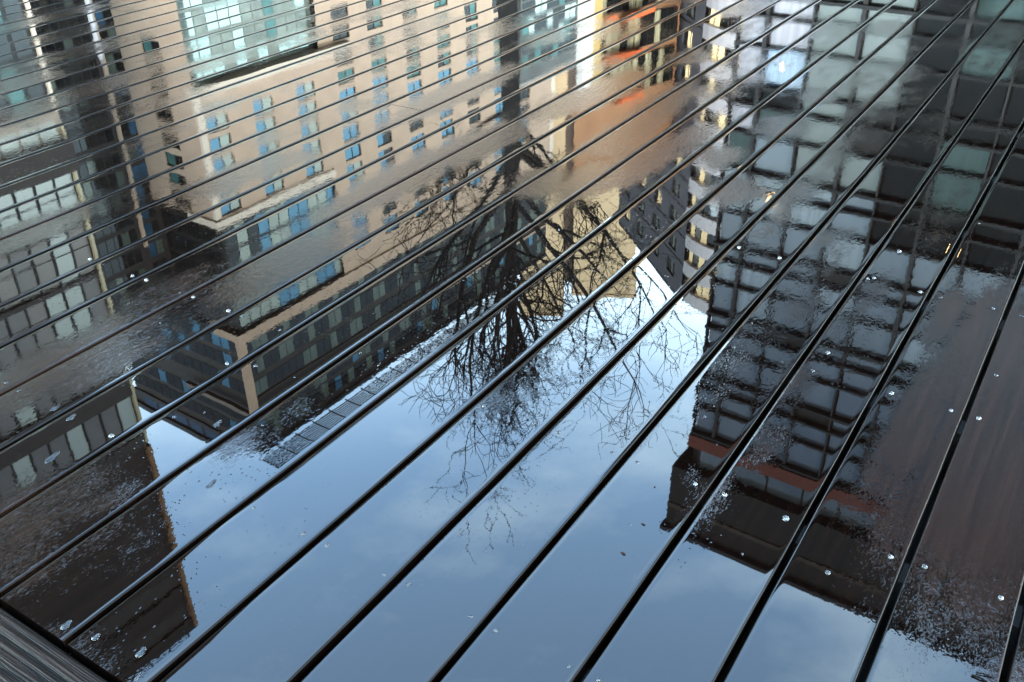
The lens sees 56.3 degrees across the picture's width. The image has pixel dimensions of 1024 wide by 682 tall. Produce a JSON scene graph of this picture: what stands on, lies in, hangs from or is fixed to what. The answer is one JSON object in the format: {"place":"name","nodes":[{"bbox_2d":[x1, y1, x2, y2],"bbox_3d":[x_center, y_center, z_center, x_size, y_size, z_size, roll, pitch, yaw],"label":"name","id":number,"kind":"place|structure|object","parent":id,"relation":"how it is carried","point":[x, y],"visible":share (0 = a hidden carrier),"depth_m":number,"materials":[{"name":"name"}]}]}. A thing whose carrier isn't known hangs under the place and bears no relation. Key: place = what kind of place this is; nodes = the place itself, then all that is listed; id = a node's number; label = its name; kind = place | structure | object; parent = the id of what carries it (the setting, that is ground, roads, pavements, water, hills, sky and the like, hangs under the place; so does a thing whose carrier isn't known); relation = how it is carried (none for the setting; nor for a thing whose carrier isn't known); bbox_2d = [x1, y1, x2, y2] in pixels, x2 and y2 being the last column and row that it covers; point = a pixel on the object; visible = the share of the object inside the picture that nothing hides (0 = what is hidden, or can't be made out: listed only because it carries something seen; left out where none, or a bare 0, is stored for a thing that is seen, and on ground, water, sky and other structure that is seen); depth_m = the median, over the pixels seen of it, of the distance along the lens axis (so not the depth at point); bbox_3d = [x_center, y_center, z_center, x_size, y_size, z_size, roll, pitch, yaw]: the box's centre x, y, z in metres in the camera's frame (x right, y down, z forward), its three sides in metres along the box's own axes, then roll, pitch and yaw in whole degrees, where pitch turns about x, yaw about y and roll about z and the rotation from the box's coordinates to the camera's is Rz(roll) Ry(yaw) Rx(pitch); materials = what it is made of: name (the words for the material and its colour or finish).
{"place":"outdoors","nodes":[
{"label":"outdoors","id":0,"kind":"place"},
{"bbox_2d":[0,0,1023,681],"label":"timber deck","id":1,"kind":"structure","parent":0,"point":[330,188],"depth_m":1.90,"materials":[{"name":"brown wood"}]},
{"bbox_2d":[44,451,59,462],"bbox_3d":[-0.766,0.193,1.595,0.014,0.002,0.034,8,33,13],"label":"water droplet","id":2,"kind":"object","parent":1,"relation":"on","point":[51,457],"visible":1,"depth_m":1.59,"materials":[{"name":"white"}]},
{"bbox_2d":[50,405,59,410],"bbox_3d":[-0.819,0.119,1.715,0.011,0.002,0.022,8,33,13],"label":"water droplet","id":3,"kind":"object","parent":1,"relation":"on","point":[54,408],"visible":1,"depth_m":1.71,"materials":[{"name":"white"}]},
{"bbox_2d":[60,620,71,629],"bbox_3d":[-0.601,0.382,1.289,0.012,0.002,0.019,8,33,13],"label":"water droplet","id":4,"kind":"object","parent":1,"relation":"on","point":[66,625],"visible":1,"depth_m":1.29,"materials":[{"name":"white"}]},
{"bbox_2d":[66,414,75,420],"bbox_3d":[-0.779,0.134,1.690,0.010,0.002,0.024,8,33,13],"label":"water droplet","id":5,"kind":"object","parent":1,"relation":"on","point":[71,417],"visible":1,"depth_m":1.69,"materials":[{"name":"white"}]},
{"bbox_2d":[91,633,99,640],"bbox_3d":[-0.553,0.393,1.271,0.010,0.002,0.013,8,33,13],"label":"water droplet","id":6,"kind":"object","parent":1,"relation":"on","point":[95,637],"visible":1,"depth_m":1.27,"materials":[{"name":"white"}]},
{"bbox_2d":[135,647,145,657],"bbox_3d":[-0.484,0.406,1.249,0.011,0.002,0.019,8,33,13],"label":"water droplet","id":7,"kind":"object","parent":1,"relation":"on","point":[140,652],"visible":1,"depth_m":1.25,"materials":[{"name":"white"}]},
{"bbox_2d":[206,479,215,488],"bbox_3d":[-0.482,0.229,1.533,0.011,0.002,0.026,8,33,13],"label":"water droplet","id":8,"kind":"object","parent":1,"relation":"on","point":[210,484],"visible":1,"depth_m":1.53,"materials":[{"name":"white"}]},
{"bbox_2d":[213,420,221,426],"bbox_3d":[-0.514,0.143,1.671,0.012,0.002,0.024,8,33,13],"label":"water droplet","id":9,"kind":"object","parent":1,"relation":"on","point":[217,423],"visible":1,"depth_m":1.67,"materials":[{"name":"white"}]},
{"bbox_2d":[782,515,788,520],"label":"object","id":10,"kind":"object","parent":1,"relation":"on","point":[785,517],"visible":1,"depth_m":1.45,"materials":[{"name":"white liquid"}]},
{"bbox_2d":[972,674,987,681],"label":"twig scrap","id":11,"kind":"object","parent":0,"point":[984,680],"visible":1,"depth_m":1.20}
]}

